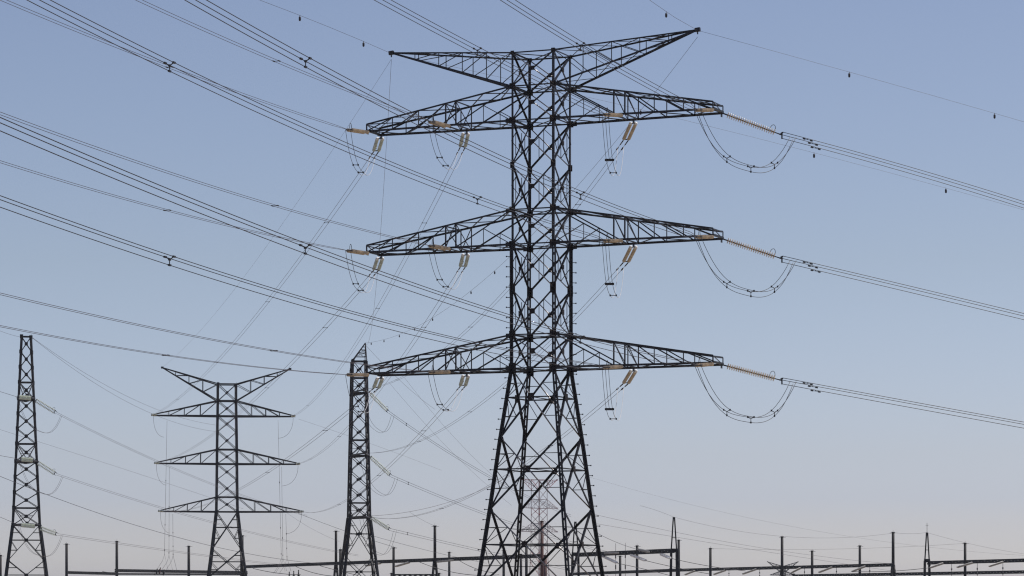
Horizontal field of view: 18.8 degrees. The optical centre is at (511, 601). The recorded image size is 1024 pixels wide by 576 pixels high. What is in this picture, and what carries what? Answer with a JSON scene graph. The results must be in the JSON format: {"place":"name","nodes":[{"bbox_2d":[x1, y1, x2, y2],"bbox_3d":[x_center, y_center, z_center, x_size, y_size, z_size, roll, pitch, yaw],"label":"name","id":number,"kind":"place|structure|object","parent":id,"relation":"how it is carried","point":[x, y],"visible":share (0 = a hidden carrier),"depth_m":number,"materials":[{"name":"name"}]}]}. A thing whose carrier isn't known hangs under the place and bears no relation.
{"place":"outdoors","nodes":[
{"label":"outdoors","id":0,"kind":"place"},
{"bbox_2d":[4,334,47,575],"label":"transmission tower","id":1,"kind":"structure","parent":0,"point":[37,508],"depth_m":471.63,"materials":[{"name":"metal"}]},
{"bbox_2d":[18,395,31,399],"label":"insulator string","id":2,"kind":"object","parent":1,"relation":"attached to","point":[23,397],"visible":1,"depth_m":465.34,"materials":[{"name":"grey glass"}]},
{"bbox_2d":[20,457,33,461],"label":"insulator string","id":3,"kind":"object","parent":1,"relation":"attached to","point":[25,459],"visible":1,"depth_m":465.33,"materials":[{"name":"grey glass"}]},
{"bbox_2d":[20,523,36,527],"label":"insulator string","id":4,"kind":"object","parent":1,"relation":"attached to","point":[27,525],"visible":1,"depth_m":465.30,"materials":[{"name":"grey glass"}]},
{"bbox_2d":[34,399,56,412],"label":"insulator string","id":5,"kind":"object","parent":1,"relation":"attached to","point":[46,405],"visible":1,"depth_m":466.84,"materials":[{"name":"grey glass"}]},
{"bbox_2d":[57,412,304,514],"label":"conductor bundle","id":6,"kind":"object","parent":5,"relation":"hanging from","point":[192,475],"visible":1,"depth_m":546.79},
{"bbox_2d":[36,461,55,475],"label":"insulator string","id":7,"kind":"object","parent":1,"relation":"attached to","point":[46,469],"visible":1,"depth_m":466.81,"materials":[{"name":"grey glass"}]},
{"bbox_2d":[56,473,356,555],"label":"conductor bundle","id":8,"kind":"object","parent":7,"relation":"hanging from","point":[193,516],"visible":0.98,"depth_m":530.95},
{"bbox_2d":[38,526,56,535],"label":"insulator string","id":9,"kind":"object","parent":1,"relation":"attached to","point":[50,531],"visible":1,"depth_m":466.83,"materials":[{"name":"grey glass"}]},
{"bbox_2d":[59,534,281,565],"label":"conductor bundle","id":10,"kind":"object","parent":9,"relation":"hanging from","point":[163,550],"visible":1,"depth_m":532.34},
{"bbox_2d":[34,339,208,430],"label":"conductor","id":11,"kind":"object","parent":1,"relation":"attached to","point":[113,394],"visible":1,"depth_m":535.17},
{"bbox_2d":[0,160,347,250],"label":"conductor bundle","id":12,"kind":"object","parent":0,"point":[160,207],"visible":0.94,"depth_m":207.58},
{"bbox_2d":[0,325,347,374],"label":"conductor bundle","id":13,"kind":"object","parent":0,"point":[165,354],"visible":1,"depth_m":209.21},
{"bbox_2d":[0,476,353,565],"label":"conductor","id":14,"kind":"object","parent":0,"point":[160,532],"visible":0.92,"depth_m":504.80,"materials":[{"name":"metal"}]},
{"bbox_2d":[0,195,604,369],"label":"conductor bundle","id":15,"kind":"object","parent":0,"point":[169,260],"visible":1,"depth_m":166.82,"materials":[{"name":"metal"}]},
{"bbox_2d":[602,368,623,419],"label":"jumper loop","id":16,"kind":"object","parent":15,"relation":"hanging from","point":[612,408],"visible":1,"depth_m":238.87,"materials":[{"name":"metal"}]},
{"bbox_2d":[27,0,605,240],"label":"conductor bundle","id":17,"kind":"object","parent":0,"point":[174,62],"visible":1,"depth_m":169.78,"materials":[{"name":"metal"}]},
{"bbox_2d":[602,241,623,297],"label":"jumper loop","id":18,"kind":"object","parent":17,"relation":"hanging from","point":[612,283],"visible":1,"depth_m":238.87,"materials":[{"name":"metal"}]},
{"bbox_2d":[185,0,697,236],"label":"conductor bundle","id":19,"kind":"object","parent":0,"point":[310,58],"visible":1,"depth_m":167.24,"materials":[{"name":"metal"}]},
{"bbox_2d":[0,0,1023,575],"label":"sky","id":20,"kind":"structure","parent":0,"point":[829,463],"materials":[{"name":"blue"}]},
{"bbox_2d":[521,479,557,575],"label":"transmission tower","id":21,"kind":"structure","parent":0,"point":[539,516],"depth_m":1099.81,"materials":[{"name":"metal"}]},
{"bbox_2d":[767,561,798,575],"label":"transmission tower","id":22,"kind":"structure","parent":0,"point":[777,573],"depth_m":1499.61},
{"bbox_2d":[594,478,1010,554],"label":"conductor","id":23,"kind":"object","parent":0,"point":[797,527],"visible":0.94,"depth_m":799.99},
{"bbox_2d":[710,543,963,549],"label":"conductor","id":24,"kind":"object","parent":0,"point":[809,549],"visible":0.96,"depth_m":649.99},
{"bbox_2d":[779,132,1023,207],"bbox_3d":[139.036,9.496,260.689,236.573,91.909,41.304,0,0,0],"label":"conductor bundle","id":25,"kind":"object","parent":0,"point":[804,138],"visible":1,"depth_m":241.72,"materials":[{"name":"metal"}]},
{"bbox_2d":[779,256,1023,319],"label":"conductor bundle","id":26,"kind":"object","parent":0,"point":[804,262],"visible":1,"depth_m":241.75,"materials":[{"name":"metal"}]},
{"bbox_2d":[779,378,1023,427],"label":"conductor bundle","id":27,"kind":"object","parent":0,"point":[807,383],"visible":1,"depth_m":241.74,"materials":[{"name":"metal"}]},
{"label":"ground","id":28,"kind":"structure","parent":0,"visible":0},
{"bbox_2d":[63,535,247,575],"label":"substation gantry","id":29,"kind":"object","parent":28,"relation":"on","point":[188,572],"visible":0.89,"depth_m":799.54,"materials":[{"name":"metal"}]},
{"bbox_2d":[151,366,303,575],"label":"transmission tower","id":30,"kind":"structure","parent":28,"relation":"on","point":[236,416],"depth_m":629.51,"materials":[{"name":"metal"}]},
{"bbox_2d":[168,60,390,362],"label":"earth wire","id":31,"kind":"object","parent":30,"relation":"attached to","point":[289,213],"visible":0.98,"depth_m":331.08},
{"bbox_2d":[339,343,378,575],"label":"transmission tower","id":32,"kind":"structure","parent":28,"relation":"on","point":[350,503],"depth_m":481.88,"materials":[{"name":"metal"}]},
{"bbox_2d":[369,393,388,412],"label":"insulator string","id":33,"kind":"object","parent":32,"relation":"attached to","point":[381,403],"visible":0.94,"depth_m":477.09,"materials":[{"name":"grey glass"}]},
{"bbox_2d":[389,411,570,516],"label":"conductor bundle","id":34,"kind":"object","parent":33,"relation":"hanging from","point":[468,463],"visible":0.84,"depth_m":516.70,"materials":[{"name":"metal"}]},
{"bbox_2d":[366,60,391,344],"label":"earth wire","id":35,"kind":"object","parent":32,"relation":"attached to","point":[383,188],"visible":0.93,"depth_m":286.06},
{"bbox_2d":[369,516,390,530],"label":"insulator string","id":36,"kind":"object","parent":32,"relation":"attached to","point":[376,520],"visible":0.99,"depth_m":477.12,"materials":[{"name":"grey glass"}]},
{"bbox_2d":[393,529,578,571],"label":"conductor bundle","id":37,"kind":"object","parent":36,"relation":"hanging from","point":[471,549],"visible":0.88,"depth_m":516.12,"materials":[{"name":"metal"}]},
{"bbox_2d":[370,456,391,476],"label":"insulator string","id":38,"kind":"object","parent":32,"relation":"attached to","point":[384,471],"visible":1,"depth_m":477.07,"materials":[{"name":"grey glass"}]},
{"bbox_2d":[365,383,627,518],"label":"conductor bundle","id":39,"kind":"object","parent":32,"relation":"hanging from","point":[517,467],"visible":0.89,"depth_m":304.66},
{"bbox_2d":[368,140,627,388],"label":"conductor bundle","id":40,"kind":"object","parent":32,"relation":"hanging from","point":[537,252],"visible":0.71,"depth_m":290.50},
{"bbox_2d":[377,262,627,452],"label":"conductor bundle","id":41,"kind":"object","parent":32,"relation":"hanging from","point":[531,358],"visible":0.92,"depth_m":292.11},
{"bbox_2d":[369,38,696,342],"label":"earth wire","id":42,"kind":"object","parent":32,"relation":"attached to","point":[566,198],"visible":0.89,"depth_m":294.94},
{"bbox_2d":[246,525,539,575],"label":"substation gantry","id":43,"kind":"object","parent":28,"relation":"on","point":[434,559],"visible":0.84,"depth_m":637.33,"materials":[{"name":"metal"}]},
{"bbox_2d":[392,546,394,575],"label":"steel pole","id":44,"kind":"object","parent":28,"relation":"on","point":[393,558],"visible":0.97,"depth_m":699.80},
{"bbox_2d":[390,573,439,575],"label":"substation gantry","id":45,"kind":"object","parent":28,"relation":"on","point":[414,574],"visible":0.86,"depth_m":707.23,"materials":[{"name":"metal"}]},
{"bbox_2d":[525,547,527,575],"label":"steel pole","id":46,"kind":"object","parent":28,"relation":"on","point":[526,563],"depth_m":699.78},
{"bbox_2d":[540,521,543,575],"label":"steel pole","id":47,"kind":"object","parent":28,"relation":"on","point":[541,552],"visible":1,"depth_m":565.17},
{"bbox_2d":[366,27,723,575],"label":"transmission tower","id":48,"kind":"structure","parent":28,"relation":"on","point":[511,369],"depth_m":243.84,"materials":[{"name":"metal"}]},
{"bbox_2d":[346,125,368,133],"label":"insulator string","id":49,"kind":"object","parent":48,"relation":"attached to","point":[354,130],"visible":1,"depth_m":245.89,"materials":[{"name":"beige ceramic"}]},
{"bbox_2d":[0,0,347,129],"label":"conductor bundle","id":50,"kind":"object","parent":49,"relation":"attached to","point":[165,64],"visible":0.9,"depth_m":208.66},
{"bbox_2d":[345,129,374,174],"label":"jumper loop","id":51,"kind":"object","parent":49,"relation":"hanging from","point":[356,160],"visible":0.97,"depth_m":247.80,"materials":[{"name":"metal"}]},
{"bbox_2d":[346,244,368,254],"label":"insulator string","id":52,"kind":"object","parent":48,"relation":"attached to","point":[354,251],"visible":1,"depth_m":245.91,"materials":[{"name":"beige ceramic"}]},
{"bbox_2d":[345,250,374,292],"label":"jumper loop","id":53,"kind":"object","parent":52,"relation":"hanging from","point":[357,283],"visible":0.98,"depth_m":247.83,"materials":[{"name":"metal"}]},
{"bbox_2d":[346,369,368,376],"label":"insulator string","id":54,"kind":"object","parent":48,"relation":"attached to","point":[358,374],"visible":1,"depth_m":245.82,"materials":[{"name":"beige ceramic"}]},
{"bbox_2d":[345,375,374,412],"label":"jumper loop","id":55,"kind":"object","parent":54,"relation":"hanging from","point":[356,402],"visible":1,"depth_m":248.13,"materials":[{"name":"metal"}]},
{"bbox_2d":[372,137,383,152],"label":"insulator string","id":56,"kind":"object","parent":48,"relation":"attached to","point":[376,143],"visible":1,"depth_m":252.30,"materials":[{"name":"ceramic"}]},
{"bbox_2d":[372,257,383,270],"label":"insulator string","id":57,"kind":"object","parent":48,"relation":"attached to","point":[376,263],"visible":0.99,"depth_m":252.23,"materials":[{"name":"ceramic"}]},
{"bbox_2d":[372,377,383,388],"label":"insulator string","id":58,"kind":"object","parent":48,"relation":"attached to","point":[376,382],"visible":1,"depth_m":252.25,"materials":[{"name":"ceramic"}]},
{"bbox_2d":[428,115,450,127],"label":"insulator string","id":59,"kind":"object","parent":48,"relation":"attached to","point":[443,125],"visible":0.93,"depth_m":242.84,"materials":[{"name":"beige ceramic"}]},
{"bbox_2d":[136,0,429,121],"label":"conductor bundle","id":60,"kind":"object","parent":59,"relation":"attached to","point":[273,58],"visible":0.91,"depth_m":208.01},
{"bbox_2d":[428,365,450,373],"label":"insulator string","id":61,"kind":"object","parent":48,"relation":"attached to","point":[433,371],"visible":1,"depth_m":242.46,"materials":[{"name":"beige ceramic"}]},
{"bbox_2d":[1,293,426,371],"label":"conductor bundle","id":62,"kind":"object","parent":61,"relation":"hanging from","point":[203,337],"visible":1,"depth_m":196.62,"materials":[{"name":"metal"}]},
{"bbox_2d":[428,239,450,250],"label":"insulator string","id":63,"kind":"object","parent":48,"relation":"attached to","point":[439,247],"visible":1,"depth_m":242.67,"materials":[{"name":"beige ceramic"}]},
{"bbox_2d":[1,112,429,245],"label":"conductor bundle","id":64,"kind":"object","parent":63,"relation":"hanging from","point":[202,182],"visible":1,"depth_m":195.09,"materials":[{"name":"metal"}]},
{"bbox_2d":[428,123,461,169],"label":"jumper loop","id":65,"kind":"object","parent":48,"relation":"hanging from","point":[441,157],"visible":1,"depth_m":244.88,"materials":[{"name":"metal"}]},
{"bbox_2d":[428,247,462,289],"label":"jumper loop","id":66,"kind":"object","parent":48,"relation":"hanging from","point":[441,279],"visible":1,"depth_m":245.64,"materials":[{"name":"metal"}]},
{"bbox_2d":[428,374,462,410],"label":"jumper loop","id":67,"kind":"object","parent":48,"relation":"hanging from","point":[439,398],"visible":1,"depth_m":244.88,"materials":[{"name":"metal"}]},
{"bbox_2d":[459,253,469,267],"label":"insulator string","id":68,"kind":"object","parent":48,"relation":"attached to","point":[462,260],"visible":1,"depth_m":249.66,"materials":[{"name":"ceramic"}]},
{"bbox_2d":[459,132,469,147],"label":"insulator string","id":69,"kind":"object","parent":48,"relation":"hanging from","point":[462,139],"visible":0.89,"depth_m":249.76,"materials":[{"name":"ceramic"}]},
{"bbox_2d":[459,375,469,386],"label":"insulator string","id":70,"kind":"object","parent":48,"relation":"attached to","point":[462,380],"visible":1,"depth_m":249.66,"materials":[{"name":"ceramic"}]},
{"bbox_2d":[603,108,622,116],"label":"insulator string","id":71,"kind":"object","parent":48,"relation":"attached to","point":[615,114],"visible":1,"depth_m":237.00,"materials":[{"name":"beige ceramic"}]},
{"bbox_2d":[374,0,605,114],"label":"conductor bundle","id":72,"kind":"object","parent":71,"relation":"attached to","point":[477,54],"visible":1,"depth_m":205.77,"materials":[{"name":"metal"}]},
{"bbox_2d":[602,114,623,175],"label":"jumper loop","id":73,"kind":"object","parent":72,"relation":"hanging from","point":[612,159],"visible":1,"depth_m":238.87,"materials":[{"name":"metal"}]},
{"bbox_2d":[603,360,622,368],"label":"insulator string","id":74,"kind":"object","parent":48,"relation":"attached to","point":[614,366],"visible":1,"depth_m":237.00,"materials":[{"name":"beige ceramic"}]},
{"bbox_2d":[603,233,622,242],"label":"insulator string","id":75,"kind":"object","parent":48,"relation":"attached to","point":[614,240],"visible":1,"depth_m":236.99,"materials":[{"name":"beige ceramic"}]},
{"bbox_2d":[622,122,637,140],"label":"insulator string","id":76,"kind":"object","parent":48,"relation":"attached to","point":[631,131],"visible":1,"depth_m":244.57,"materials":[{"name":"ceramic"}]},
{"bbox_2d":[622,245,637,262],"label":"insulator string","id":77,"kind":"object","parent":48,"relation":"attached to","point":[628,253],"visible":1,"depth_m":244.52,"materials":[{"name":"ceramic"}]},
{"bbox_2d":[622,369,637,383],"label":"insulator string","id":78,"kind":"object","parent":48,"relation":"attached to","point":[627,376],"visible":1,"depth_m":244.53,"materials":[{"name":"ceramic"}]},
{"bbox_2d":[695,103,713,111],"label":"insulator string","id":79,"kind":"object","parent":48,"relation":"attached to","point":[705,109],"visible":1,"depth_m":234.08,"materials":[{"name":"beige ceramic"}]},
{"bbox_2d":[500,0,696,109],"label":"conductor bundle","id":80,"kind":"object","parent":79,"relation":"attached to","point":[580,45],"visible":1,"depth_m":204.17,"materials":[{"name":"metal"}]},
{"bbox_2d":[695,111,795,172],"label":"jumper loop","id":81,"kind":"object","parent":79,"relation":"hanging from","point":[754,166],"visible":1,"depth_m":236.35,"materials":[{"name":"metal"}]},
{"bbox_2d":[695,229,713,238],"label":"insulator string","id":82,"kind":"object","parent":48,"relation":"attached to","point":[706,236],"visible":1,"depth_m":234.29,"materials":[{"name":"beige ceramic"}]},
{"bbox_2d":[694,236,795,296],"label":"jumper loop","id":83,"kind":"object","parent":82,"relation":"hanging from","point":[747,290],"visible":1,"depth_m":236.33,"materials":[{"name":"metal"}]},
{"bbox_2d":[695,358,713,366],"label":"insulator string","id":84,"kind":"object","parent":48,"relation":"attached to","point":[705,364],"visible":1,"depth_m":234.12,"materials":[{"name":"beige ceramic"}]},
{"bbox_2d":[0,117,697,366],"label":"conductor bundle","id":85,"kind":"object","parent":84,"relation":"attached to","point":[305,253],"visible":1,"depth_m":151.89,"materials":[{"name":"metal"}]},
{"bbox_2d":[694,365,795,422],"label":"jumper loop","id":86,"kind":"object","parent":84,"relation":"hanging from","point":[751,417],"visible":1,"depth_m":236.41,"materials":[{"name":"metal"}]},
{"bbox_2d":[419,59,1022,209],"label":"earth wire","id":87,"kind":"object","parent":48,"relation":"attached to","point":[746,135],"visible":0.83,"depth_m":254.55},
{"bbox_2d":[723,363,779,380],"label":"insulator string","id":88,"kind":"object","parent":48,"relation":"attached to","point":[752,372],"visible":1,"depth_m":239.81,"materials":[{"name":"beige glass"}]},
{"bbox_2d":[723,238,779,258],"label":"insulator string","id":89,"kind":"object","parent":48,"relation":"attached to","point":[746,246],"visible":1,"depth_m":239.81,"materials":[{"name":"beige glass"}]},
{"bbox_2d":[724,113,778,133],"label":"insulator string","id":90,"kind":"object","parent":48,"relation":"attached to","point":[756,125],"visible":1,"depth_m":239.82,"materials":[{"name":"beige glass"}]},
{"bbox_2d":[701,31,1022,121],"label":"earth wire","id":91,"kind":"object","parent":48,"relation":"attached to","point":[861,75],"visible":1,"depth_m":241.29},
{"bbox_2d":[571,517,677,575],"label":"substation gantry","id":92,"kind":"object","parent":28,"relation":"on","point":[652,551],"visible":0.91,"depth_m":563.67,"materials":[{"name":"metal"}]},
{"bbox_2d":[604,552,618,553],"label":"insulator string","id":93,"kind":"object","parent":92,"relation":"attached to","point":[611,552],"visible":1,"depth_m":574.36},
{"bbox_2d":[392,475,603,552],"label":"conductor bundle","id":94,"kind":"object","parent":93,"relation":"attached to","point":[476,509],"visible":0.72,"depth_m":508.84,"materials":[{"name":"metal"}]},
{"bbox_2d":[595,514,889,563],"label":"conductor","id":95,"kind":"object","parent":92,"relation":"attached to","point":[735,543],"visible":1,"depth_m":568.03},
{"bbox_2d":[600,524,895,571],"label":"conductor","id":96,"kind":"object","parent":92,"relation":"attached to","point":[751,549],"visible":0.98,"depth_m":576.11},
{"bbox_2d":[573,568,675,574],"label":"substation gantry","id":97,"kind":"object","parent":28,"relation":"on","point":[628,571],"visible":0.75,"depth_m":688.11,"materials":[{"name":"metal"}]},
{"bbox_2d":[709,548,711,575],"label":"steel pole","id":98,"kind":"object","parent":28,"relation":"on","point":[710,561],"visible":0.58,"depth_m":679.82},
{"bbox_2d":[677,532,895,575],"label":"substation gantry","id":99,"kind":"object","parent":28,"relation":"on","point":[782,567],"visible":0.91,"depth_m":705.34,"materials":[{"name":"metal"}]},
{"bbox_2d":[857,545,862,575],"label":"steel pole","id":100,"kind":"object","parent":28,"relation":"on","point":[859,573],"visible":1,"depth_m":689.76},
{"bbox_2d":[791,570,1023,575],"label":"substation gantry","id":101,"kind":"object","parent":28,"relation":"on","point":[944,573],"visible":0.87,"depth_m":710.14,"materials":[{"name":"metal"}]},
{"bbox_2d":[923,532,1023,575],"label":"substation gantry","id":102,"kind":"object","parent":28,"relation":"on","point":[930,563],"visible":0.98,"depth_m":640.23,"materials":[{"name":"metal"}]},
{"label":"insulator string","id":103,"kind":"object","parent":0,"visible":0},
{"bbox_2d":[158,152,377,411],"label":"conductor bundle","id":104,"kind":"object","parent":103,"relation":"hanging from","point":[292,266],"visible":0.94,"depth_m":321.43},
{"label":"insulator string","id":105,"kind":"object","parent":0,"visible":0},
{"bbox_2d":[296,147,464,413],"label":"conductor bundle","id":106,"kind":"object","parent":105,"relation":"hanging from","point":[401,262],"visible":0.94,"depth_m":318.44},
{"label":"insulator string","id":107,"kind":"object","parent":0,"visible":0},
{"bbox_2d":[159,271,377,462],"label":"conductor bundle","id":108,"kind":"object","parent":107,"relation":"hanging from","point":[288,364],"visible":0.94,"depth_m":329.56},
{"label":"insulator string","id":109,"kind":"object","parent":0,"visible":0},
{"bbox_2d":[301,267,464,462],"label":"conductor bundle","id":110,"kind":"object","parent":109,"relation":"hanging from","point":[397,362],"visible":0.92,"depth_m":313.57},
{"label":"insulator string","id":111,"kind":"object","parent":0,"visible":0},
{"bbox_2d":[165,388,377,511],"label":"conductor bundle","id":112,"kind":"object","parent":111,"relation":"hanging from","point":[295,451],"visible":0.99,"depth_m":319.71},
{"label":"insulator string","id":113,"kind":"object","parent":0,"visible":0},
{"bbox_2d":[306,386,464,512],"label":"conductor bundle","id":114,"kind":"object","parent":113,"relation":"hanging from","point":[411,441],"visible":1,"depth_m":305.17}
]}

